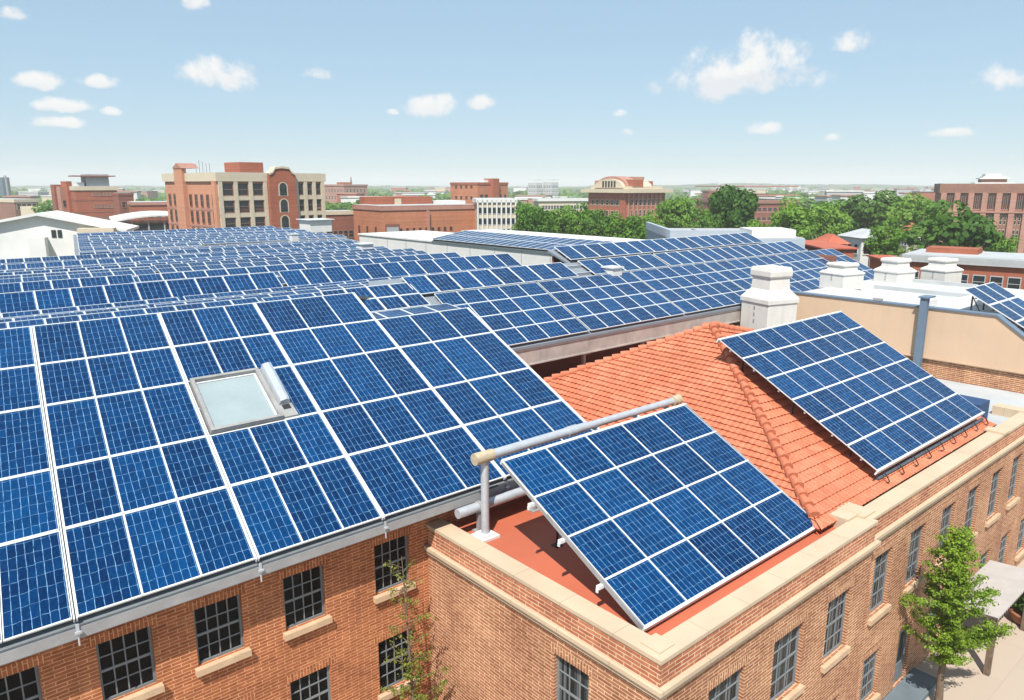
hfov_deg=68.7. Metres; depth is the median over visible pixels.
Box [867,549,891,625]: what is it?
window
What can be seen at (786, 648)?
window
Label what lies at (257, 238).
solar array
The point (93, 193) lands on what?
window
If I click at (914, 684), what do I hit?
awning
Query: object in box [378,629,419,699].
window
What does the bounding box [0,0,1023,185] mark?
sky
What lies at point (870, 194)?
city building
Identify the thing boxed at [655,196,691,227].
tree
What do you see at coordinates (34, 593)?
solar array
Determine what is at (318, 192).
window
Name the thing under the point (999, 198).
brick building
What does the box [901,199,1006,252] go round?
tree
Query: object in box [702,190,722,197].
city building
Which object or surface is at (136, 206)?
brick building
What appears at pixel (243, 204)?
window
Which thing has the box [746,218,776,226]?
tree
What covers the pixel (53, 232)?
window
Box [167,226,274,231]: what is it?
solar array
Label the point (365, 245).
roof vent
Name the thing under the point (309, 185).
window
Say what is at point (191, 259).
solar array
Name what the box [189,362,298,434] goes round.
skylight
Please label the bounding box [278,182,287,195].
arched window
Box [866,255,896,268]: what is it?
shed
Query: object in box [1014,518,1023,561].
window
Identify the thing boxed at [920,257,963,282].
ventilation stack
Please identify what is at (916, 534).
window
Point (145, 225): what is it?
arena
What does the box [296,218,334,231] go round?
roof vent
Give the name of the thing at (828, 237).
house
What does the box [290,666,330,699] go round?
window
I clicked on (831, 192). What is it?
city building
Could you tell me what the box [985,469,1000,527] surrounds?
window
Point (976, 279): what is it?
window
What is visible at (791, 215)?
tree
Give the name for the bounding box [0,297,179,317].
solar array
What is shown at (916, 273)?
window
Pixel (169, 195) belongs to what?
window
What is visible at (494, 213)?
office building
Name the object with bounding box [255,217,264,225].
window
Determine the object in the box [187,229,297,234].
solar array
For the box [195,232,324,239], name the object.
solar array
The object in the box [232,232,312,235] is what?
solar array
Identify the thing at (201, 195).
window
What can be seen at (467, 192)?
brick building
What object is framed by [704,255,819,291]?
solar array
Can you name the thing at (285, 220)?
arched window
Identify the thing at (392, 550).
window
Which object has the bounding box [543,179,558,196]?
tower block
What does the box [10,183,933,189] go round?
hills
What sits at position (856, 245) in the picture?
window
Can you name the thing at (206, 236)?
solar array
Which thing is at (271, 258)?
solar array
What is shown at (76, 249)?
flat roofed block
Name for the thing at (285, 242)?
solar array
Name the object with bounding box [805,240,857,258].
shed
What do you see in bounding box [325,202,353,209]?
tree
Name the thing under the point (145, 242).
solar array
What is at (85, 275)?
solar array
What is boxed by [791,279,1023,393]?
beige building
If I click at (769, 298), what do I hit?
ventilation stack
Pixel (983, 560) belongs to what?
window
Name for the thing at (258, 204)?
window
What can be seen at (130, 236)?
solar array
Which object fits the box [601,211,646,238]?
tree
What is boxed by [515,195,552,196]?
city building
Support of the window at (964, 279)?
in the brick annex
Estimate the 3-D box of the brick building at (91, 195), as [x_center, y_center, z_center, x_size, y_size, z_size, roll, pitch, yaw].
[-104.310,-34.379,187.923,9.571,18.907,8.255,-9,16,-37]
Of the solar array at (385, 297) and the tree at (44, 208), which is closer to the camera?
the solar array at (385, 297)
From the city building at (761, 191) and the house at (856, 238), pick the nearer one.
the house at (856, 238)
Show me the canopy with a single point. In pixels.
(1008, 579)
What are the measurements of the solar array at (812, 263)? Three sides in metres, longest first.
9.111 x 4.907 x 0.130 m
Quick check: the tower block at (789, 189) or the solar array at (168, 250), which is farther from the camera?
the tower block at (789, 189)
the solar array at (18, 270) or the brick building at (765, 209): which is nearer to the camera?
the solar array at (18, 270)
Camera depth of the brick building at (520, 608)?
21.10 m
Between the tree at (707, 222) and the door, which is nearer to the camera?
the door
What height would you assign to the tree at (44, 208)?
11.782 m
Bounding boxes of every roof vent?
[289,233,298,240]
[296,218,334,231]
[354,242,374,248]
[601,265,623,275]
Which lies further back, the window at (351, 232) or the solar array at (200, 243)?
the window at (351, 232)
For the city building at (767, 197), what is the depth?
399.64 m
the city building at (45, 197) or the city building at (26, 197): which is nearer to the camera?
the city building at (26, 197)
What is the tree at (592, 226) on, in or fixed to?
on the ground
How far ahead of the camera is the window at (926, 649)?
26.66 m
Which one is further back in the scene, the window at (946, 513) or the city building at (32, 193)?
the city building at (32, 193)
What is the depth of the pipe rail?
21.07 m
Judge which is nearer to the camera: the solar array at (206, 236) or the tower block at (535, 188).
the solar array at (206, 236)
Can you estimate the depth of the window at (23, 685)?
14.97 m
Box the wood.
[0,186,931,222]
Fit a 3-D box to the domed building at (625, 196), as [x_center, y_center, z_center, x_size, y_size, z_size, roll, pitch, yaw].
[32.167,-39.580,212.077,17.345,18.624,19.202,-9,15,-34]
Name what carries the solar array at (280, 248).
on the flat roofed block at (76, 249)
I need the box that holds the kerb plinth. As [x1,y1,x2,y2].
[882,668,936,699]
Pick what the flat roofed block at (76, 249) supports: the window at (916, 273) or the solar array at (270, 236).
the solar array at (270, 236)
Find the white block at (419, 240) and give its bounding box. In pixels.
[358,229,643,265]
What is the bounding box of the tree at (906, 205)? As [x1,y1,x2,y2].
[869,192,935,250]
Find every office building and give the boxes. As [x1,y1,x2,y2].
[472,198,516,229]
[532,198,587,223]
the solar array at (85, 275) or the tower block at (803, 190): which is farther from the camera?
the tower block at (803, 190)
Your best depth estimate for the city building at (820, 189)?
896.64 m
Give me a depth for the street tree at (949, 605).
23.09 m
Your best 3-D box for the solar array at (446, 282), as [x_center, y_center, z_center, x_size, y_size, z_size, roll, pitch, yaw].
[2.124,-4.101,39.367,18.152,0.130,1.740,-11,36,-40]
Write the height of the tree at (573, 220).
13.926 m
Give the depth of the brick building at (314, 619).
18.16 m
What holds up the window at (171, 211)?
in the brick warehouse
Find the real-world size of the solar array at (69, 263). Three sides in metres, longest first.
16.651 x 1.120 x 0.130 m
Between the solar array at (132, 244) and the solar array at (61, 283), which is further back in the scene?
the solar array at (132, 244)
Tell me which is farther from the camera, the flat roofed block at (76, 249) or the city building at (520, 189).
the city building at (520, 189)
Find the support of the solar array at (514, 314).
on the solar roofed hall
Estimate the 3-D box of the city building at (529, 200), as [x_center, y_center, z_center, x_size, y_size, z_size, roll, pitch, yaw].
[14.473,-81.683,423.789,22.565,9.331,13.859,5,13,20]
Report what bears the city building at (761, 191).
on the ground
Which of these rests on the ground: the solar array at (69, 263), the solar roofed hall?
the solar roofed hall
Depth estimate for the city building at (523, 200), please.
417.28 m
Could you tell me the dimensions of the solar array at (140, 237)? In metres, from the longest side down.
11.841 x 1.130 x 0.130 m
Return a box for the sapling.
[380,556,450,699]
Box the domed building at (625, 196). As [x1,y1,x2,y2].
[581,176,672,221]
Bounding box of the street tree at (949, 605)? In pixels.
[899,523,1016,699]
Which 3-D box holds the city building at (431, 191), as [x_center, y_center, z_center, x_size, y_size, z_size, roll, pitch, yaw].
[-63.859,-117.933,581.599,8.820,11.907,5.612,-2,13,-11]
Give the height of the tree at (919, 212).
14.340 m
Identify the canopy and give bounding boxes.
[961,560,1023,676]
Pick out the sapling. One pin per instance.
(411, 676)
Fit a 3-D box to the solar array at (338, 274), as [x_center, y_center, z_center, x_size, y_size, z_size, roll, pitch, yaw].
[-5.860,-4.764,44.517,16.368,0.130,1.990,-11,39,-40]
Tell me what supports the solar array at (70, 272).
on the flat roofed block at (76, 249)
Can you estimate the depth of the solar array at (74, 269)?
46.71 m
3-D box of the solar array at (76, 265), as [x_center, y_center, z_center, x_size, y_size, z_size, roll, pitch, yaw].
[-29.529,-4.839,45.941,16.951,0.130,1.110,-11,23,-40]
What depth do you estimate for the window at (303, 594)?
18.88 m
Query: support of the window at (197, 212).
in the brick warehouse
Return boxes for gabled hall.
[0,210,138,258]
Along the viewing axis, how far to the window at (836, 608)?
20.79 m
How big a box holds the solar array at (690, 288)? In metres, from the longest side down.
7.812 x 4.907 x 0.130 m
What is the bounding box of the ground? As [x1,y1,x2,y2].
[10,185,929,255]
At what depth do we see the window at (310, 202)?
120.67 m
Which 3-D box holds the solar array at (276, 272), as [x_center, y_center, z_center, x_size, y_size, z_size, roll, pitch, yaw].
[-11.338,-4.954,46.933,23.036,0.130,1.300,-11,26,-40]
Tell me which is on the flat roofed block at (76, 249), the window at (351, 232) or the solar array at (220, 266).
the solar array at (220, 266)
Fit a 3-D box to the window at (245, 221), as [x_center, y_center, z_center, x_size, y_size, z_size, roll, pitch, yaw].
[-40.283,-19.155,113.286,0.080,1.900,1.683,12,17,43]
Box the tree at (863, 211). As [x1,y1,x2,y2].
[830,190,906,231]
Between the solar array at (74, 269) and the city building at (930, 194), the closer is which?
the solar array at (74, 269)
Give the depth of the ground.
9091.56 m
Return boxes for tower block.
[528,179,542,194]
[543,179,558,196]
[786,184,792,191]
[794,184,800,190]
[801,184,808,191]
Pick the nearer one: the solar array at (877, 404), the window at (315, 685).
the window at (315, 685)
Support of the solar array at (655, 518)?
on the brick building at (520, 608)
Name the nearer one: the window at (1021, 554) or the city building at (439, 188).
the window at (1021, 554)
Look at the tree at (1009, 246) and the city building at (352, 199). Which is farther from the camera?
the city building at (352, 199)
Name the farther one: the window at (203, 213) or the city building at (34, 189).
the city building at (34, 189)
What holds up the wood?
on the ground
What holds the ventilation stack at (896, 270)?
on the beige building at (964, 343)
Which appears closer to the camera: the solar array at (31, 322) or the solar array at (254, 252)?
the solar array at (31, 322)
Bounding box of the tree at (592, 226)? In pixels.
[582,209,615,236]
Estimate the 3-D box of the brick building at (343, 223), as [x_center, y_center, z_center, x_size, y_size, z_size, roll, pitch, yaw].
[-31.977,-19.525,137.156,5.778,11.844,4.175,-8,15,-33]
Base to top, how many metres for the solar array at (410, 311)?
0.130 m
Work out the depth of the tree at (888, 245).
84.93 m
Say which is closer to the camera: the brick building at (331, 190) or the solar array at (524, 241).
the solar array at (524, 241)
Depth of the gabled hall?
99.00 m
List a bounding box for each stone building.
[0,198,38,219]
[20,206,39,215]
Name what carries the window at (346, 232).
in the brick building at (343, 223)
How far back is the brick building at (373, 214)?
130.40 m
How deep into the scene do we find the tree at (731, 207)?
113.94 m
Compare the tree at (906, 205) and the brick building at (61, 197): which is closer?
the tree at (906, 205)
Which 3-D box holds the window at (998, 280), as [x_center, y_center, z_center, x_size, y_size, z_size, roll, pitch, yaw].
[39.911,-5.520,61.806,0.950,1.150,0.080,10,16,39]
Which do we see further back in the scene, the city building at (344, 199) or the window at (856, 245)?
the city building at (344, 199)
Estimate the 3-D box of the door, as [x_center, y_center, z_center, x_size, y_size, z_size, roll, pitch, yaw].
[12.945,10.156,25.097,1.000,2.200,0.120,-11,16,-40]
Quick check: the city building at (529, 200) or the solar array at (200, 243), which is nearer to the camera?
the solar array at (200, 243)
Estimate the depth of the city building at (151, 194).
603.27 m
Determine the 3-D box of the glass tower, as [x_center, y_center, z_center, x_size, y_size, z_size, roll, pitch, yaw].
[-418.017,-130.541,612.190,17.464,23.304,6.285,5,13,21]
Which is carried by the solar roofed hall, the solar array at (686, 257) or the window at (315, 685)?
the solar array at (686, 257)
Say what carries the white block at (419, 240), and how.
on the ground
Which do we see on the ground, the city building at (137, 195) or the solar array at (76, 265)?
the city building at (137, 195)
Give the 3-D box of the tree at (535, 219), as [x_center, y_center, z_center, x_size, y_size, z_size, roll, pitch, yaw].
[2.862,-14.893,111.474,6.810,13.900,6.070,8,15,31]
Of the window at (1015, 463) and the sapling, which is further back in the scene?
the window at (1015, 463)
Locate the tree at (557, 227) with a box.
[546,205,579,234]
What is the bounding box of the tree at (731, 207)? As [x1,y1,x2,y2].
[708,184,759,227]
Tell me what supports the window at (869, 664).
in the brick building at (520, 608)
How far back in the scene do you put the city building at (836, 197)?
348.05 m
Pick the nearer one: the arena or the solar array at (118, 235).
the solar array at (118, 235)
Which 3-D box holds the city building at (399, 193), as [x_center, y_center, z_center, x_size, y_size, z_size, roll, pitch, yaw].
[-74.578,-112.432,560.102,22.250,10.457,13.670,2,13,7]
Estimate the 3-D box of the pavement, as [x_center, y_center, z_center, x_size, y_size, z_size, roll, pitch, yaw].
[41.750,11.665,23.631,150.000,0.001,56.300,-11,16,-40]
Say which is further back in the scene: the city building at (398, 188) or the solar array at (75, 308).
the city building at (398, 188)
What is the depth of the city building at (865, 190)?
654.45 m
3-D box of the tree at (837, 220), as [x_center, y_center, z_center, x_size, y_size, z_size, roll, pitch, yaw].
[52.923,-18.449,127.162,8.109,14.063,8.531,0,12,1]
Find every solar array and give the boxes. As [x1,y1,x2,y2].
[0,250,168,263]
[0,253,184,264]
[0,255,162,269]
[0,258,237,275]
[0,262,134,272]
[0,262,138,270]
[0,266,150,278]
[0,269,155,283]
[0,272,282,315]
[0,274,134,292]
[0,291,286,319]
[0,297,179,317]
[0,297,259,328]
[0,305,148,323]
[0,325,77,643]
[3,266,157,275]
[21,276,139,290]
[34,312,259,617]
[76,230,167,233]
[77,230,165,235]
[77,233,161,237]
[77,234,184,238]
[77,234,205,240]
[77,235,230,242]
[78,238,193,244]
[78,239,211,246]
[78,242,258,247]
[79,243,200,251]
[79,245,222,254]
[79,246,198,252]
[83,241,188,246]
[90,234,168,237]
[115,239,353,252]
[131,271,279,282]
[137,252,460,281]
[138,246,386,263]
[154,248,416,270]
[154,284,368,306]
[156,253,434,273]
[157,250,428,272]
[160,302,384,557]
[164,228,290,234]
[165,245,355,258]
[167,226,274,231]
[170,240,354,253]
[171,229,298,234]
[183,265,517,299]
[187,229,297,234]
[192,235,326,241]
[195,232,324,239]
[202,235,345,244]
[207,239,328,245]
[208,229,307,234]
[210,243,355,252]
[214,233,332,239]
[226,239,344,245]
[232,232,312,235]
[241,248,389,258]
[256,292,506,516]
[261,292,321,301]
[262,238,338,242]
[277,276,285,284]
[278,253,521,286]
[291,278,401,290]
[320,282,430,311]
[371,303,458,318]
[377,307,594,476]
[401,254,668,294]
[432,230,613,249]
[434,282,589,345]
[500,403,818,631]
[537,272,684,330]
[554,232,762,259]
[630,263,745,313]
[653,241,807,265]
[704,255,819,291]
[716,311,988,482]
[776,248,873,280]
[963,282,1023,327]
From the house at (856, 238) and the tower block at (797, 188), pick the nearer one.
the house at (856, 238)
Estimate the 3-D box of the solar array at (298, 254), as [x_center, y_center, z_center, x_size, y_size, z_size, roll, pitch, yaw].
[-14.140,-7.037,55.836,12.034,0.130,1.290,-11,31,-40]
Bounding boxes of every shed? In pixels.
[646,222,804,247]
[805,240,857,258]
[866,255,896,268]
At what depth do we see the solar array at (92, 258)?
52.78 m
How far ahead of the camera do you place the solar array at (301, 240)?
73.62 m
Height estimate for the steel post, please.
4.120 m
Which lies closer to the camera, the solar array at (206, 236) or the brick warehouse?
the solar array at (206, 236)
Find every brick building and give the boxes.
[0,295,527,699]
[50,181,72,212]
[68,174,117,219]
[112,193,133,220]
[127,201,168,219]
[324,178,367,203]
[326,210,353,239]
[352,196,474,241]
[424,318,1023,699]
[450,178,507,203]
[693,186,798,226]
[934,174,1023,252]
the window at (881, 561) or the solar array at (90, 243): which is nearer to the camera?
the window at (881, 561)
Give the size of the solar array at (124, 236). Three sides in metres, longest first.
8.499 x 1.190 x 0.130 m
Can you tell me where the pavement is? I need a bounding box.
[916,559,1023,699]
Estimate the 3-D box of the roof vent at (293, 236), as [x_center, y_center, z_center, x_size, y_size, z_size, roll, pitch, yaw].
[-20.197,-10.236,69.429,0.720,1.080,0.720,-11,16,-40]
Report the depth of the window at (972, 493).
27.78 m
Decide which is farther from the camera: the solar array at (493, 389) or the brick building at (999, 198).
the brick building at (999, 198)
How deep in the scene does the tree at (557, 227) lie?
114.66 m
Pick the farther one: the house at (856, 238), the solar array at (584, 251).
the house at (856, 238)
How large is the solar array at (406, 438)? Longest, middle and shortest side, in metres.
11.928 x 5.603 x 0.135 m
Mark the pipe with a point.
(475, 506)
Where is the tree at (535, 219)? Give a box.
[509,202,554,232]
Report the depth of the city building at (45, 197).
538.70 m
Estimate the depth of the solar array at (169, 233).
81.69 m
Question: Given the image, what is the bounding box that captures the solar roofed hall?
[369,243,836,378]
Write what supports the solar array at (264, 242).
on the flat roofed block at (76, 249)
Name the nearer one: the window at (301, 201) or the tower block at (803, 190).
the window at (301, 201)
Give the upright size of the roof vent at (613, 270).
0.500 m
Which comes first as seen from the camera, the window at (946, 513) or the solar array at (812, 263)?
the window at (946, 513)
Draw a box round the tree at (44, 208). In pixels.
[31,200,52,212]
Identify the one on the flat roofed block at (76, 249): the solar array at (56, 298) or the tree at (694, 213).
the solar array at (56, 298)
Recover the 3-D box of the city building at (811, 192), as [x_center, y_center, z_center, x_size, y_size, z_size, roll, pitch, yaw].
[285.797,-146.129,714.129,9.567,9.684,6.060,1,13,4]
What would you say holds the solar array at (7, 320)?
on the flat roofed block at (76, 249)
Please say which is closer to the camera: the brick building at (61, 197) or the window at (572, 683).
the window at (572, 683)
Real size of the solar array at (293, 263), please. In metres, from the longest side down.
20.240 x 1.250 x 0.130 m
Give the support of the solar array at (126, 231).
on the flat roofed block at (76, 249)
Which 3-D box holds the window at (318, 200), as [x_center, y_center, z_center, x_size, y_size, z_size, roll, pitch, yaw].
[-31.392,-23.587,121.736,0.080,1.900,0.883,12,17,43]
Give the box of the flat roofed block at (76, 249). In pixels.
[22,235,361,286]
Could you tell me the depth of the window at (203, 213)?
114.09 m
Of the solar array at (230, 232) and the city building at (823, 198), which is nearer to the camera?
the solar array at (230, 232)
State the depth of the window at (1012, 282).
61.00 m
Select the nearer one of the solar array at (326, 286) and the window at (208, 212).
the solar array at (326, 286)
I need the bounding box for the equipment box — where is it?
[960,394,989,418]
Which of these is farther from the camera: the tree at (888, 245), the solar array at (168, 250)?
the tree at (888, 245)
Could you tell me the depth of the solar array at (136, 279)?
42.33 m
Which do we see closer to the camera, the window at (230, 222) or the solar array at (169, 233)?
the solar array at (169, 233)
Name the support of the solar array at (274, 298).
on the flat roofed block at (76, 249)
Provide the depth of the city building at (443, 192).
740.15 m
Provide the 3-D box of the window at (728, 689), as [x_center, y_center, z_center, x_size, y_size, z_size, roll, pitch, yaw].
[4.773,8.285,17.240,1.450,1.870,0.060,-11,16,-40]
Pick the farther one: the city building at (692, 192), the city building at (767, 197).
the city building at (692, 192)
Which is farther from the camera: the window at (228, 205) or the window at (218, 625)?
the window at (228, 205)
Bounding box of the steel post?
[913,295,935,367]
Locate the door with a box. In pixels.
[893,623,908,683]
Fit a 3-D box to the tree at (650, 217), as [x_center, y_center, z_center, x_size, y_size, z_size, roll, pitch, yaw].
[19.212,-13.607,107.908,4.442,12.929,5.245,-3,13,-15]
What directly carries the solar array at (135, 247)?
on the flat roofed block at (76, 249)
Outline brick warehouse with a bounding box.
[161,160,326,232]
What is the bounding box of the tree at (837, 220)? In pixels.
[808,199,852,238]
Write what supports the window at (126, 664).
in the brick building at (314, 619)
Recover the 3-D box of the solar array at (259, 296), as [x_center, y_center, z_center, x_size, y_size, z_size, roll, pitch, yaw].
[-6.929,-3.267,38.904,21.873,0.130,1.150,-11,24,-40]
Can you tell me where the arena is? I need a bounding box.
[109,211,168,230]
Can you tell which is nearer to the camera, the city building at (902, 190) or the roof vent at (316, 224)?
the roof vent at (316, 224)
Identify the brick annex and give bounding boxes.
[902,245,1023,289]
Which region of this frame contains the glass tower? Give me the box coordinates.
[0,175,11,195]
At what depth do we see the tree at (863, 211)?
144.52 m
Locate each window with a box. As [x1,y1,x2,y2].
[0,666,42,699]
[51,230,56,237]
[57,230,61,237]
[92,192,103,195]
[93,204,105,207]
[96,626,164,699]
[168,194,171,205]
[170,209,173,220]
[189,194,192,206]
[190,210,193,222]
[193,594,251,677]
[194,194,197,206]
[196,211,199,222]
[200,194,203,206]
[201,211,205,223]
[206,194,209,206]
[207,211,210,223]
[222,183,233,195]
[224,200,234,212]
[225,218,235,227]
[238,183,248,195]
[239,200,249,212]
[240,217,250,226]
[253,183,262,195]
[254,200,263,212]
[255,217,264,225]
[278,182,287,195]
[279,199,288,212]
[280,215,289,227]
[282,565,332,640]
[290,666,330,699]
[298,183,303,194]
[299,199,303,210]
[307,183,311,194]
[308,199,312,210]
[316,183,320,194]
[317,199,321,210]
[344,230,348,237]
[349,230,353,237]
[373,535,415,603]
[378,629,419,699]
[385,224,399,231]
[557,655,588,699]
[708,669,739,699]
[770,625,804,699]
[820,590,850,673]
[854,243,858,253]
[860,650,880,699]
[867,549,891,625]
[903,525,924,595]
[915,271,919,278]
[923,597,939,651]
[935,504,951,567]
[961,274,968,282]
[964,486,977,541]
[972,275,985,284]
[979,551,987,569]
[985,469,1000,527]
[989,276,1003,286]
[998,534,1006,562]
[1006,277,1021,288]
[1006,456,1019,509]
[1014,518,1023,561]
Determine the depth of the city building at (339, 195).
404.23 m
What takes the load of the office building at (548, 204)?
on the ground
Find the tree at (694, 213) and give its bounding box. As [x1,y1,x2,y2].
[677,199,712,227]
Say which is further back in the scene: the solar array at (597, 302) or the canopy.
the solar array at (597, 302)
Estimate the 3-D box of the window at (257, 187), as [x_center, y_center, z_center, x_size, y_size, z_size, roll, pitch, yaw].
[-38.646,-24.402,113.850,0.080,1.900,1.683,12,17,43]
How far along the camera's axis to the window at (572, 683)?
17.44 m
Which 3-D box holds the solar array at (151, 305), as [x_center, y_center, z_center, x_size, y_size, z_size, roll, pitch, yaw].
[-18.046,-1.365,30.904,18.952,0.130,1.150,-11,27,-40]
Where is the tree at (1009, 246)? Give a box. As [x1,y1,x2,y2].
[985,234,1019,252]
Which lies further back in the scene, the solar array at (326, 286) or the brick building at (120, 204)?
the brick building at (120, 204)
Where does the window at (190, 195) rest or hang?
in the brick warehouse
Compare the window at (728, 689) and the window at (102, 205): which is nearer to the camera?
the window at (728, 689)
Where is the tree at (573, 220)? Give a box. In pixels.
[561,202,600,234]
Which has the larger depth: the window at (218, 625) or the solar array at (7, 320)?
the solar array at (7, 320)
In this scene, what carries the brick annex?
on the ground
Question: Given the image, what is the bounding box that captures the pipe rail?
[471,394,682,542]
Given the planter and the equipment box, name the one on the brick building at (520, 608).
the equipment box
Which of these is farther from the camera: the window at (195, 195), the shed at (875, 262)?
the window at (195, 195)
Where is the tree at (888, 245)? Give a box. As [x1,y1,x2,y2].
[863,220,904,255]
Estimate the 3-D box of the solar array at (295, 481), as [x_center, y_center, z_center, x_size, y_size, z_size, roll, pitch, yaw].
[-7.616,1.556,22.359,4.823,0.135,11.928,-11,36,-40]
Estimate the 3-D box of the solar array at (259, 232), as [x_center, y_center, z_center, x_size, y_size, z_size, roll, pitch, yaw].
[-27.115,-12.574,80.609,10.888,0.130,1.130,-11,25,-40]
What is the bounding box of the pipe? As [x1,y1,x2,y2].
[454,487,539,531]
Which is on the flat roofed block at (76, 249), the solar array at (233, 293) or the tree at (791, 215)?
the solar array at (233, 293)
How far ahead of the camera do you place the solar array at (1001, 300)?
37.38 m
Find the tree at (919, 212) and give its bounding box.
[908,196,953,242]
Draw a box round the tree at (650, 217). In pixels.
[636,210,664,239]
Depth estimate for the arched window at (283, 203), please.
116.57 m
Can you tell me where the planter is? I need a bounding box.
[1008,592,1023,624]
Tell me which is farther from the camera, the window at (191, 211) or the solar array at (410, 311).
the window at (191, 211)
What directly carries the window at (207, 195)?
in the brick warehouse
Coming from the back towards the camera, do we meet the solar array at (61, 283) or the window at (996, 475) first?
the solar array at (61, 283)
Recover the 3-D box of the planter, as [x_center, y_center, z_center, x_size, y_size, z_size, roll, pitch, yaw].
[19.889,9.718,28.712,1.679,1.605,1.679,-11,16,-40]
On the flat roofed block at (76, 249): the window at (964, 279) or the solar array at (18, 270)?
the solar array at (18, 270)
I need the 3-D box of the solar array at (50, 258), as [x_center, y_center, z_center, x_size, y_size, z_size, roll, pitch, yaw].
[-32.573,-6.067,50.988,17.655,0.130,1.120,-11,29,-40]
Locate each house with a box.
[814,233,850,244]
[839,228,887,266]
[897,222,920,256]
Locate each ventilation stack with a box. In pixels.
[740,265,798,329]
[819,261,864,289]
[873,257,916,283]
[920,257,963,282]
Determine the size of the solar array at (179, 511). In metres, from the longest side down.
11.928 x 5.183 x 0.135 m
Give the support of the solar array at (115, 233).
on the flat roofed block at (76, 249)
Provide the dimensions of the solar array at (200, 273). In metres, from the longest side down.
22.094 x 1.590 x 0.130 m
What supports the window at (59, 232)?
in the gabled hall
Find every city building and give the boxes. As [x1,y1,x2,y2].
[2,196,35,198]
[16,192,48,196]
[28,188,44,191]
[40,195,51,201]
[117,191,140,200]
[141,191,157,198]
[336,193,364,202]
[340,196,348,202]
[347,196,363,203]
[391,187,407,190]
[395,192,428,195]
[402,194,436,198]
[424,190,435,193]
[435,187,445,190]
[435,191,448,193]
[513,187,527,191]
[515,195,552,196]
[515,197,559,203]
[517,199,527,202]
[689,189,700,197]
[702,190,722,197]
[747,189,766,193]
[758,196,774,198]
[806,191,818,193]
[811,188,829,191]
[814,195,831,202]
[824,190,863,194]
[831,195,862,203]
[854,190,874,191]
[863,192,888,200]
[894,189,913,193]
[911,191,934,200]
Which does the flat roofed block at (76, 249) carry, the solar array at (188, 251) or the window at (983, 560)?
the solar array at (188, 251)
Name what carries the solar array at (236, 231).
on the flat roofed block at (76, 249)
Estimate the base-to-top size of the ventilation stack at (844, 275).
1.550 m
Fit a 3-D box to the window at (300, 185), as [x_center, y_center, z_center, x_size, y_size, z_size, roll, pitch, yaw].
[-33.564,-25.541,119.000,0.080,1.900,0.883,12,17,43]
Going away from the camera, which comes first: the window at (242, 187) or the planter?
the planter
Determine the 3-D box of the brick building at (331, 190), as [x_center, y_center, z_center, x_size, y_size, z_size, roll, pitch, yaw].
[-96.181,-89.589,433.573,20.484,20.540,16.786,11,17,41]
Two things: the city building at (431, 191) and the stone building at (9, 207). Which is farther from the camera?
the city building at (431, 191)
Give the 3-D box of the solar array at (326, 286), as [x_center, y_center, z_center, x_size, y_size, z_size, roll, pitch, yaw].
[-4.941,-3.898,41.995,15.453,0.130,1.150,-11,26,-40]
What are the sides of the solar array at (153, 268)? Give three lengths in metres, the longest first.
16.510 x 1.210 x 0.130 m
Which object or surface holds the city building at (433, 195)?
on the ground
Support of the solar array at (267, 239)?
on the flat roofed block at (76, 249)
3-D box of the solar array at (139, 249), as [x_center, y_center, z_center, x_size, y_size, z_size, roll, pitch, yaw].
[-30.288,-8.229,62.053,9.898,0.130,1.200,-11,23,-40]
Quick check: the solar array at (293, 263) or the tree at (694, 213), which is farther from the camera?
the tree at (694, 213)
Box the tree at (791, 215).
[769,197,820,239]
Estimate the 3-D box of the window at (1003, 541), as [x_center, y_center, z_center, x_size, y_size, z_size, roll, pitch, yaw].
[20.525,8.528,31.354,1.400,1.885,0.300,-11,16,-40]
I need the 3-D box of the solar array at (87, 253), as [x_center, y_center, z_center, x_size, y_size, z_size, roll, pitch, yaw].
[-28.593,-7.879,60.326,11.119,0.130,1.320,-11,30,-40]
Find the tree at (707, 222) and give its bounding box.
[698,214,725,227]

